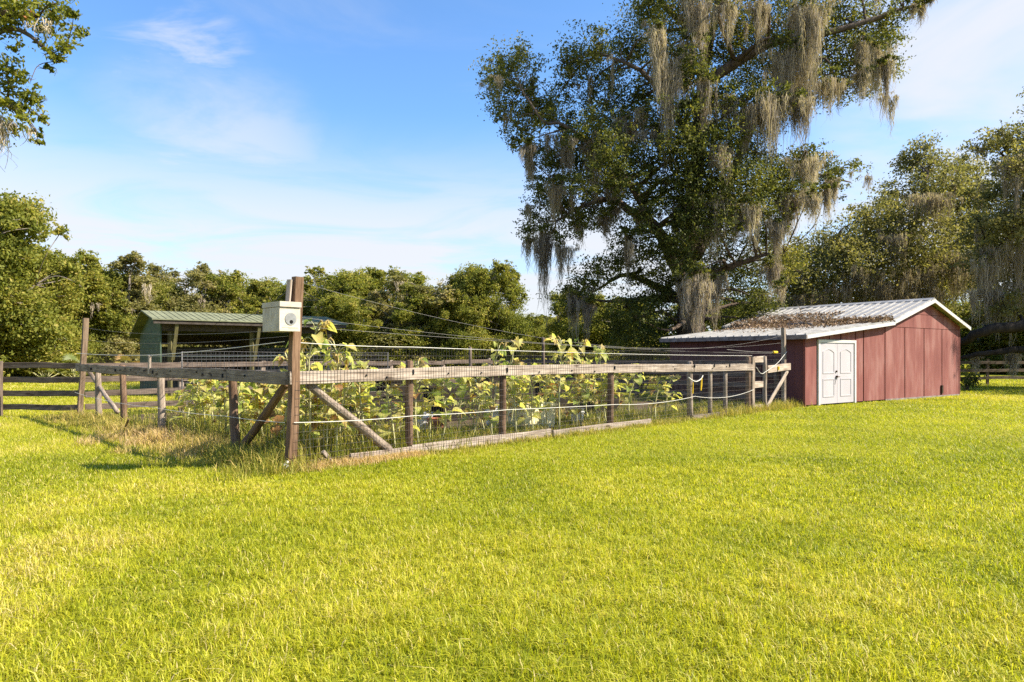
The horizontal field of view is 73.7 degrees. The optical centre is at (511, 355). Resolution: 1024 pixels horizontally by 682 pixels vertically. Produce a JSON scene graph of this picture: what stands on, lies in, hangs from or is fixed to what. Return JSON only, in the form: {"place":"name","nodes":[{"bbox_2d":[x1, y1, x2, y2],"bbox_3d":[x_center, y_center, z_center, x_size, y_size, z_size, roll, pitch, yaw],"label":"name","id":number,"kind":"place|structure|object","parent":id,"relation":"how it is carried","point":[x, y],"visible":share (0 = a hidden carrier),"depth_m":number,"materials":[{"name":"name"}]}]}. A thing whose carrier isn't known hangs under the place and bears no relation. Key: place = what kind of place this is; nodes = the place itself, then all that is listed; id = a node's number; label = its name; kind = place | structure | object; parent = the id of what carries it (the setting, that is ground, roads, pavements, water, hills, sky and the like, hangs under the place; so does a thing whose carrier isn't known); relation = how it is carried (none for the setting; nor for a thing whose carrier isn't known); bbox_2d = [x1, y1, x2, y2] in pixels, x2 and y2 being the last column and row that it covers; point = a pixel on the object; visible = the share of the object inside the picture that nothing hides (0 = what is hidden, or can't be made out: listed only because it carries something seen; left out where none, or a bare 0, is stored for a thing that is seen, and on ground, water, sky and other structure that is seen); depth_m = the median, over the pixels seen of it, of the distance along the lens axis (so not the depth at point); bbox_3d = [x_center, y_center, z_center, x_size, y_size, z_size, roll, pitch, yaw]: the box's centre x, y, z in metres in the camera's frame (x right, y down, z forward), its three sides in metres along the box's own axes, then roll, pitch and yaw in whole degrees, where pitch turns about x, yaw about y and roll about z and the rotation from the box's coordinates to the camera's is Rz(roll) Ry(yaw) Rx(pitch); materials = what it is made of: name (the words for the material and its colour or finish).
{"place":"outdoors","nodes":[
{"label":"outdoors","id":0,"kind":"place"},
{"bbox_2d":[135,398,768,460],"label":"garden soil","id":1,"kind":"structure","parent":0,"point":[646,404],"depth_m":17.65,"materials":[{"name":"soil"}]},
{"bbox_2d":[173,378,207,419],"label":"sunflower plant","id":2,"kind":"object","parent":1,"relation":"on","point":[177,395],"visible":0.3,"depth_m":13.86,"materials":[{"name":"green plant"}]},
{"bbox_2d":[169,379,215,423],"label":"sunflower plant","id":3,"kind":"object","parent":1,"relation":"on","point":[196,399],"visible":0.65,"depth_m":12.55,"materials":[{"name":"green plant"}]},
{"bbox_2d":[187,379,215,424],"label":"sunflower plant","id":4,"kind":"object","parent":1,"relation":"on","point":[204,386],"visible":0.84,"depth_m":12.53,"materials":[{"name":"green plant"}]},
{"bbox_2d":[193,379,228,423],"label":"sunflower plant","id":5,"kind":"object","parent":1,"relation":"on","point":[210,386],"visible":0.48,"depth_m":12.64,"materials":[{"name":"green plant"}]},
{"bbox_2d":[205,387,243,424],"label":"sunflower plant","id":6,"kind":"object","parent":1,"relation":"on","point":[215,409],"visible":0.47,"depth_m":11.75,"materials":[{"name":"green plant"}]},
{"bbox_2d":[213,381,249,431],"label":"sunflower plant","id":7,"kind":"object","parent":1,"relation":"on","point":[224,385],"visible":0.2,"depth_m":12.08,"materials":[{"name":"green plant"}]},
{"bbox_2d":[222,381,254,431],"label":"sunflower plant","id":8,"kind":"object","parent":1,"relation":"on","point":[248,410],"visible":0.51,"depth_m":11.34,"materials":[{"name":"green plant"}]},
{"bbox_2d":[227,383,266,423],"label":"sunflower plant","id":9,"kind":"object","parent":1,"relation":"on","point":[259,390],"visible":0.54,"depth_m":11.72,"materials":[{"name":"green plant"}]},
{"bbox_2d":[241,382,271,416],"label":"sunflower plant","id":10,"kind":"object","parent":1,"relation":"on","point":[254,385],"visible":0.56,"depth_m":11.69,"materials":[{"name":"green plant"}]},
{"bbox_2d":[181,351,388,412],"bbox_3d":[-6.298,0.690,19.977,0.084,1.621,6.443,0,0,45],"label":"wire panel","id":11,"kind":"object","parent":1,"relation":"on","point":[381,363],"visible":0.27,"depth_m":18.96,"materials":[{"name":"metal"}]},
{"bbox_2d":[269,349,305,445],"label":"sunflower plant","id":12,"kind":"object","parent":1,"relation":"on","point":[281,360],"visible":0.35,"depth_m":9.81,"materials":[{"name":"green plant"}]},
{"bbox_2d":[286,339,320,452],"bbox_3d":[-2.933,0.629,9.862,0.495,1.743,0.693,0,0,22],"label":"sunflower plant","id":13,"kind":"object","parent":1,"relation":"on","point":[313,367],"visible":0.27,"depth_m":9.78,"materials":[{"name":"green plant"}]},
{"bbox_2d":[279,399,328,459],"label":"sunflower plant","id":14,"kind":"object","parent":1,"relation":"on","point":[316,418],"visible":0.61,"depth_m":9.78,"materials":[{"name":"green plant"}]},
{"bbox_2d":[283,317,336,457],"bbox_3d":[-2.861,0.478,9.600,0.632,2.055,0.739,-2,7,-39],"label":"sunflower plant","id":15,"kind":"object","parent":1,"relation":"on","point":[319,337],"visible":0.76,"depth_m":9.52,"materials":[{"name":"green plant"}]},
{"bbox_2d":[303,384,350,446],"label":"sunflower plant","id":16,"kind":"object","parent":1,"relation":"on","point":[314,425],"visible":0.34,"depth_m":9.85,"materials":[{"name":"green plant"}]},
{"bbox_2d":[310,352,353,451],"bbox_3d":[-2.639,0.721,9.825,0.618,1.561,0.526,7,4,-36],"label":"sunflower plant","id":17,"kind":"object","parent":1,"relation":"on","point":[333,365],"visible":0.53,"depth_m":9.79,"materials":[{"name":"green plant"}]},
{"bbox_2d":[317,337,356,434],"bbox_3d":[-2.580,0.604,10.192,0.688,1.799,0.623,0,0,17],"label":"sunflower plant","id":18,"kind":"object","parent":1,"relation":"on","point":[325,341],"visible":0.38,"depth_m":10.13,"materials":[{"name":"green plant"}]},
{"bbox_2d":[318,382,362,449],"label":"sunflower plant","id":19,"kind":"object","parent":1,"relation":"on","point":[331,412],"visible":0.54,"depth_m":9.80,"materials":[{"name":"green plant"}]},
{"bbox_2d":[339,384,377,447],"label":"sunflower plant","id":20,"kind":"object","parent":1,"relation":"on","point":[363,391],"visible":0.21,"depth_m":10.86,"materials":[{"name":"green plant"}]},
{"bbox_2d":[342,360,380,451],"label":"sunflower plant","id":21,"kind":"object","parent":1,"relation":"on","point":[360,364],"visible":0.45,"depth_m":10.61,"materials":[{"name":"green plant"}]},
{"bbox_2d":[348,392,404,423],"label":"plant","id":22,"kind":"object","parent":1,"relation":"on","point":[383,395],"visible":0.2,"depth_m":14.92,"materials":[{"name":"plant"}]},
{"bbox_2d":[374,384,404,438],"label":"sunflower plant","id":23,"kind":"object","parent":1,"relation":"on","point":[390,387],"visible":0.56,"depth_m":11.38,"materials":[{"name":"green plant"}]},
{"bbox_2d":[365,380,419,446],"bbox_3d":[-1.837,0.880,10.513,0.826,1.243,0.631,0,0,-43],"label":"sunflower plant","id":24,"kind":"object","parent":1,"relation":"on","point":[384,413],"visible":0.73,"depth_m":10.42,"materials":[{"name":"green plant"}]},
{"bbox_2d":[375,379,440,404],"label":"plant","id":25,"kind":"object","parent":1,"relation":"on","point":[382,388],"visible":0.08,"depth_m":20.49,"materials":[{"name":"plant"}]},
{"bbox_2d":[401,357,431,442],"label":"sunflower plant","id":26,"kind":"object","parent":1,"relation":"on","point":[421,360],"visible":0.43,"depth_m":11.32,"materials":[{"name":"green plant"}]},
{"bbox_2d":[396,362,440,443],"bbox_3d":[-1.555,0.798,10.693,0.652,1.411,0.785,0,0,31],"label":"sunflower plant","id":27,"kind":"object","parent":1,"relation":"on","point":[416,394],"visible":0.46,"depth_m":10.69,"materials":[{"name":"green plant"}]},
{"bbox_2d":[25,398,812,483],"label":"dry grass","id":28,"kind":"structure","parent":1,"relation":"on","point":[268,462],"depth_m":10.61,"materials":[{"name":"plant"}]},
{"bbox_2d":[416,385,448,442],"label":"sunflower plant","id":29,"kind":"object","parent":1,"relation":"on","point":[426,403],"visible":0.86,"depth_m":10.91,"materials":[{"name":"green plant"}]},
{"bbox_2d":[426,378,464,437],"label":"sunflower plant","id":30,"kind":"object","parent":1,"relation":"on","point":[450,399],"visible":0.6,"depth_m":11.11,"materials":[{"name":"green plant"}]},
{"bbox_2d":[103,393,789,462],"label":"garden weeds","id":31,"kind":"object","parent":1,"relation":"on","point":[342,445],"visible":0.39,"depth_m":11.80,"materials":[{"name":"plant"}]},
{"bbox_2d":[422,385,495,420],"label":"plant","id":32,"kind":"object","parent":1,"relation":"on","point":[436,408],"visible":0.2,"depth_m":15.67,"materials":[{"name":"plant"}]},
{"bbox_2d":[445,377,477,433],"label":"sunflower plant","id":33,"kind":"object","parent":1,"relation":"on","point":[462,389],"visible":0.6,"depth_m":12.40,"materials":[{"name":"green plant"}]},
{"bbox_2d":[458,380,489,427],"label":"sunflower plant","id":34,"kind":"object","parent":1,"relation":"on","point":[465,417],"visible":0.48,"depth_m":12.88,"materials":[{"name":"green plant"}]},
{"bbox_2d":[461,377,496,432],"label":"sunflower plant","id":35,"kind":"object","parent":1,"relation":"on","point":[479,386],"visible":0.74,"depth_m":12.35,"materials":[{"name":"green plant"}]},
{"bbox_2d":[477,341,509,431],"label":"sunflower plant","id":36,"kind":"object","parent":1,"relation":"on","point":[492,356],"visible":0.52,"depth_m":12.70,"materials":[{"name":"green plant"}]},
{"bbox_2d":[480,383,507,433],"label":"sunflower plant","id":37,"kind":"object","parent":1,"relation":"on","point":[489,403],"visible":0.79,"depth_m":11.92,"materials":[{"name":"green plant"}]},
{"bbox_2d":[473,375,535,396],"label":"plant","id":38,"kind":"object","parent":1,"relation":"on","point":[496,378],"visible":0.01,"depth_m":23.57,"materials":[{"name":"plant"}]},
{"bbox_2d":[495,358,524,424],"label":"sunflower plant","id":39,"kind":"object","parent":1,"relation":"on","point":[517,361],"visible":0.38,"depth_m":12.65,"materials":[{"name":"green plant"}]},
{"bbox_2d":[496,336,532,432],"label":"sunflower plant","id":40,"kind":"object","parent":1,"relation":"on","point":[517,341],"visible":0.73,"depth_m":12.54,"materials":[{"name":"green plant"}]},
{"bbox_2d":[517,374,545,430],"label":"sunflower plant","id":41,"kind":"object","parent":1,"relation":"on","point":[537,400],"visible":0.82,"depth_m":12.87,"materials":[{"name":"green plant"}]},
{"bbox_2d":[508,402,557,429],"bbox_3d":[0.411,1.233,14.164,0.550,0.510,1.000,0,0,45],"label":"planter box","id":42,"kind":"object","parent":1,"relation":"on","point":[550,415],"visible":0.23,"depth_m":13.96,"materials":[{"name":"grey plastic"}]},
{"bbox_2d":[528,363,553,425],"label":"sunflower plant","id":43,"kind":"object","parent":1,"relation":"on","point":[543,378],"visible":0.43,"depth_m":13.80,"materials":[{"name":"green plant"}]},
{"bbox_2d":[534,374,561,427],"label":"sunflower plant","id":44,"kind":"object","parent":1,"relation":"on","point":[546,407],"visible":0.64,"depth_m":13.59,"materials":[{"name":"green plant"}]},
{"bbox_2d":[543,333,580,428],"bbox_3d":[0.998,0.524,13.505,0.758,1.955,0.674,0,0,5],"label":"sunflower plant","id":45,"kind":"object","parent":1,"relation":"on","point":[570,357],"visible":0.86,"depth_m":13.44,"materials":[{"name":"green plant"}]},
{"bbox_2d":[534,381,590,410],"bbox_3d":[1.429,1.111,19.054,0.750,0.755,1.650,0,0,45],"label":"planter box","id":46,"kind":"object","parent":1,"relation":"on","point":[563,401],"visible":0.18,"depth_m":18.63,"materials":[{"name":"wood"}]},
{"bbox_2d":[562,337,590,426],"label":"sunflower plant","id":47,"kind":"object","parent":1,"relation":"on","point":[586,342],"visible":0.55,"depth_m":14.02,"materials":[{"name":"green plant"}]},
{"bbox_2d":[561,375,596,423],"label":"sunflower plant","id":48,"kind":"object","parent":1,"relation":"on","point":[590,397],"visible":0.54,"depth_m":14.29,"materials":[{"name":"green plant"}]},
{"bbox_2d":[566,378,593,427],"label":"sunflower plant","id":49,"kind":"object","parent":1,"relation":"on","point":[587,393],"visible":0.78,"depth_m":13.94,"materials":[{"name":"green plant"}]},
{"bbox_2d":[577,388,619,414],"bbox_3d":[2.201,1.171,17.397,0.650,0.635,1.050,0,0,45],"label":"planter box","id":50,"kind":"object","parent":1,"relation":"on","point":[590,406],"visible":0.11,"depth_m":17.09,"materials":[{"name":"wood"}]},
{"bbox_2d":[593,344,615,422],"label":"sunflower plant","id":51,"kind":"object","parent":1,"relation":"on","point":[602,350],"visible":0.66,"depth_m":14.39,"materials":[{"name":"green plant"}]},
{"bbox_2d":[591,373,627,409],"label":"sunflower plant","id":52,"kind":"object","parent":1,"relation":"on","point":[605,404],"visible":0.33,"depth_m":14.26,"materials":[{"name":"green plant"}]},
{"bbox_2d":[621,363,644,414],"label":"sunflower plant","id":53,"kind":"object","parent":1,"relation":"on","point":[629,399],"visible":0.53,"depth_m":16.34,"materials":[{"name":"green plant"}]},
{"bbox_2d":[641,376,670,415],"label":"sunflower plant","id":54,"kind":"object","parent":1,"relation":"on","point":[656,380],"visible":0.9,"depth_m":15.53,"materials":[{"name":"green plant"}]},
{"bbox_2d":[649,374,682,418],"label":"sunflower plant","id":55,"kind":"object","parent":1,"relation":"on","point":[663,392],"visible":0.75,"depth_m":16.02,"materials":[{"name":"green plant"}]},
{"bbox_2d":[0,372,1023,681],"bbox_3d":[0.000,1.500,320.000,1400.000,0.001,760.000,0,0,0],"label":"ground","id":56,"kind":"structure","parent":0,"point":[540,566],"depth_m":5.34,"materials":[{"name":"green plant"}]},
{"bbox_2d":[0,361,79,415],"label":"board fence","id":57,"kind":"object","parent":56,"relation":"on","point":[37,380],"visible":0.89,"depth_m":16.83,"materials":[{"name":"wood"}]},
{"bbox_2d":[23,359,65,376],"bbox_3d":[-26.635,0.780,39.016,2.265,1.218,2.326,0,0,0],"label":"palmetto","id":58,"kind":"object","parent":56,"relation":"on","point":[38,370],"visible":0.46,"depth_m":38.73,"materials":[{"name":"plant"}]},
{"bbox_2d":[0,0,90,171],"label":"oak tree","id":59,"kind":"object","parent":56,"relation":"on","point":[12,12],"visible":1,"depth_m":9.34,"materials":[{"name":"green plant"}]},
{"bbox_2d":[0,188,91,376],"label":"treeline oak","id":60,"kind":"object","parent":56,"relation":"on","point":[19,219],"visible":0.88,"depth_m":38.03,"materials":[{"name":"green plant"}]},
{"bbox_2d":[0,249,124,376],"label":"treeline oak","id":61,"kind":"object","parent":56,"relation":"on","point":[94,278],"visible":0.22,"depth_m":39.77,"materials":[{"name":"green plant"}]},
{"bbox_2d":[3,247,124,376],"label":"treeline oak","id":62,"kind":"object","parent":56,"relation":"on","point":[90,260],"visible":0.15,"depth_m":43.05,"materials":[{"name":"green plant"}]},
{"bbox_2d":[47,353,94,376],"bbox_3d":[-24.416,0.602,37.880,2.565,1.534,2.152,0,0,0],"label":"palmetto","id":63,"kind":"object","parent":56,"relation":"on","point":[72,358],"visible":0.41,"depth_m":37.74,"materials":[{"name":"plant"}]},
{"bbox_2d":[37,264,138,375],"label":"treeline oak","id":64,"kind":"object","parent":56,"relation":"on","point":[120,324],"visible":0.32,"depth_m":44.31,"materials":[{"name":"green plant"}]},
{"bbox_2d":[96,250,189,375],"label":"tree","id":65,"kind":"object","parent":56,"relation":"on","point":[140,292],"visible":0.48,"depth_m":45.60,"materials":[{"name":"green plant"}]},
{"bbox_2d":[131,278,196,346],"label":"treeline oak","id":66,"kind":"object","parent":56,"relation":"on","point":[161,289],"visible":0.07,"depth_m":53.88,"materials":[{"name":"green plant"}]},
{"bbox_2d":[142,260,249,346],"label":"treeline oak","id":67,"kind":"object","parent":56,"relation":"on","point":[191,302],"visible":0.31,"depth_m":55.21,"materials":[{"name":"green plant"}]},
{"bbox_2d":[129,310,347,395],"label":"open barn","id":68,"kind":"structure","parent":56,"relation":"on","point":[171,330],"depth_m":28.09,"materials":[{"name":"green"}]},
{"bbox_2d":[194,269,282,347],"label":"treeline oak","id":69,"kind":"object","parent":56,"relation":"on","point":[230,287],"visible":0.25,"depth_m":57.38,"materials":[{"name":"green plant"}]},
{"bbox_2d":[240,277,286,307],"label":"treeline oak","id":70,"kind":"object","parent":56,"relation":"on","point":[259,285],"visible":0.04,"depth_m":59.72,"materials":[{"name":"green plant"}]},
{"bbox_2d":[85,358,530,411],"bbox_3d":[-4.827,0.819,22.213,15.796,1.464,0.158,0,0,-45],"label":"board fence","id":71,"kind":"object","parent":56,"relation":"on","point":[488,361],"visible":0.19,"depth_m":18.14,"materials":[{"name":"wood"}]},
{"bbox_2d":[263,266,396,370],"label":"treeline oak","id":72,"kind":"object","parent":56,"relation":"on","point":[350,281],"visible":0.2,"depth_m":53.61,"materials":[{"name":"green plant"}]},
{"bbox_2d":[303,292,411,370],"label":"treeline oak","id":73,"kind":"object","parent":56,"relation":"on","point":[337,307],"visible":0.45,"depth_m":47.74,"materials":[{"name":"green plant"}]},
{"bbox_2d":[335,265,434,359],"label":"treeline oak","id":74,"kind":"object","parent":56,"relation":"on","point":[380,275],"visible":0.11,"depth_m":57.40,"materials":[{"name":"green plant"}]},
{"bbox_2d":[379,281,435,365],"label":"tree","id":75,"kind":"object","parent":56,"relation":"on","point":[412,336],"visible":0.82,"depth_m":48.02,"materials":[{"name":"green plant"}]},
{"bbox_2d":[75,276,782,464],"bbox_3d":[-3.930,0.025,16.589,20.272,3.064,13.969,0,0,19],"label":"garden fence","id":76,"kind":"object","parent":56,"relation":"on","point":[292,379],"visible":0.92,"depth_m":11.32,"materials":[{"name":"brown wood"}]},
{"bbox_2d":[262,279,301,331],"bbox_3d":[-2.968,-0.652,8.794,0.498,0.683,0.292,0,0,45],"label":"nest box","id":77,"kind":"object","parent":76,"relation":"attached to","point":[281,316],"visible":1,"depth_m":8.67,"materials":[{"name":"wood"}]},
{"bbox_2d":[753,356,763,408],"bbox_3d":[6.659,0.738,18.486,0.066,1.475,0.554,0,0,44],"label":"plank stile","id":78,"kind":"object","parent":76,"relation":"attached to","point":[758,359],"visible":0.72,"depth_m":18.53,"materials":[{"name":"wood"}]},
{"bbox_2d":[727,328,790,405],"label":"garden gate","id":79,"kind":"structure","parent":76,"relation":"attached to","point":[784,367],"depth_m":19.40,"materials":[{"name":"wood"}]},
{"bbox_2d":[353,271,515,368],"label":"treeline oak","id":80,"kind":"object","parent":56,"relation":"on","point":[381,294],"visible":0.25,"depth_m":49.13,"materials":[{"name":"green plant"}]},
{"bbox_2d":[413,289,497,366],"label":"treeline oak","id":81,"kind":"object","parent":56,"relation":"on","point":[442,324],"visible":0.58,"depth_m":48.10,"materials":[{"name":"green plant"}]},
{"bbox_2d":[305,355,669,374],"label":"pasture fence","id":82,"kind":"object","parent":56,"relation":"on","point":[547,357],"visible":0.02,"depth_m":48.97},
{"bbox_2d":[431,258,549,365],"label":"treeline oak","id":83,"kind":"object","parent":56,"relation":"on","point":[500,279],"visible":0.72,"depth_m":49.35,"materials":[{"name":"green plant"}]},
{"bbox_2d":[18,345,1023,376],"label":"undergrowth","id":84,"kind":"object","parent":56,"relation":"on","point":[965,366],"visible":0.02,"depth_m":52.64,"materials":[{"name":"green plant"}]},
{"bbox_2d":[516,312,554,359],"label":"treeline oak","id":85,"kind":"object","parent":56,"relation":"on","point":[541,321],"visible":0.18,"depth_m":59.47,"materials":[{"name":"green plant"}]},
{"bbox_2d":[541,289,612,377],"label":"treeline oak","id":86,"kind":"object","parent":56,"relation":"on","point":[554,326],"visible":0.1,"depth_m":46.52,"materials":[{"name":"green plant"}]},
{"bbox_2d":[556,296,665,378],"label":"treeline oak","id":87,"kind":"object","parent":56,"relation":"on","point":[594,335],"visible":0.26,"depth_m":44.32,"materials":[{"name":"green plant"}]},
{"bbox_2d":[597,309,676,388],"bbox_3d":[6.196,-0.270,31.146,5.331,3.666,4.330,0,0,0],"label":"shrub","id":88,"kind":"object","parent":56,"relation":"on","point":[663,351],"visible":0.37,"depth_m":30.56,"materials":[{"name":"green plant"}]},
{"bbox_2d":[532,359,777,401],"bbox_3d":[4.435,0.823,24.213,0.159,1.458,10.339,0,0,-44],"label":"board fence","id":89,"kind":"object","parent":56,"relation":"on","point":[684,393],"visible":0.22,"depth_m":22.84,"materials":[{"name":"wood"}]},
{"bbox_2d":[468,0,937,351],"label":"live oak","id":90,"kind":"object","parent":56,"relation":"on","point":[792,69],"visible":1,"depth_m":27.72,"materials":[{"name":"green plant"}]},
{"bbox_2d":[657,297,777,374],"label":"treeline oak","id":91,"kind":"object","parent":56,"relation":"on","point":[707,323],"visible":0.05,"depth_m":53.06,"materials":[{"name":"green plant"}]},
{"bbox_2d":[659,298,970,406],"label":"red shed","id":92,"kind":"structure","parent":56,"relation":"on","point":[912,350],"depth_m":22.70,"materials":[{"name":"wood"}]},
{"bbox_2d":[701,310,893,333],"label":"leaf litter","id":93,"kind":"object","parent":92,"relation":"on","point":[751,323],"visible":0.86,"depth_m":24.70,"materials":[{"name":"brown plant"}]},
{"bbox_2d":[820,343,839,403],"bbox_3d":[9.615,0.531,20.708,1.014,1.837,0.101,0,0,-33],"label":"door","id":94,"kind":"structure","parent":92,"relation":"in","point":[828,351],"depth_m":20.68,"materials":[{"name":"white paint"}]},
{"bbox_2d":[837,343,853,402],"bbox_3d":[10.376,0.531,21.247,0.951,1.837,0.050,0,0,-35],"label":"door","id":95,"kind":"structure","parent":92,"relation":"in","point":[845,351],"depth_m":21.23,"materials":[{"name":"white paint"}]},
{"bbox_2d":[750,130,1010,316],"bbox_3d":[23.529,-6.360,42.338,18.974,15.781,13.186,0,0,0],"label":"mossy oak","id":96,"kind":"object","parent":56,"relation":"on","point":[926,274],"visible":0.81,"depth_m":38.61,"materials":[{"name":"green plant"}]},
{"bbox_2d":[960,372,985,389],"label":"shrub","id":97,"kind":"object","parent":56,"relation":"on","point":[972,380],"visible":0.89,"depth_m":29.30,"materials":[{"name":"green plant"}]},
{"bbox_2d":[944,299,1023,373],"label":"treeline oak","id":98,"kind":"object","parent":56,"relation":"on","point":[1004,338],"visible":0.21,"depth_m":56.43,"materials":[{"name":"green plant"}]},
{"bbox_2d":[945,87,1023,383],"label":"mossy oak","id":99,"kind":"object","parent":56,"relation":"on","point":[1008,224],"visible":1,"depth_m":29.95,"materials":[{"name":"green plant"}]},
{"bbox_2d":[960,289,1023,373],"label":"treeline oak","id":100,"kind":"object","parent":56,"relation":"on","point":[983,345],"visible":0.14,"depth_m":57.76,"materials":[{"name":"green plant"}]},
{"bbox_2d":[960,359,1023,384],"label":"pasture fence","id":101,"kind":"object","parent":56,"relation":"on","point":[987,362],"visible":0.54,"depth_m":35.13,"materials":[{"name":"wood"}]},
{"bbox_2d":[0,0,1023,338],"label":"sky","id":102,"kind":"structure","parent":0,"point":[258,139],"materials":[{"name":"blue"}]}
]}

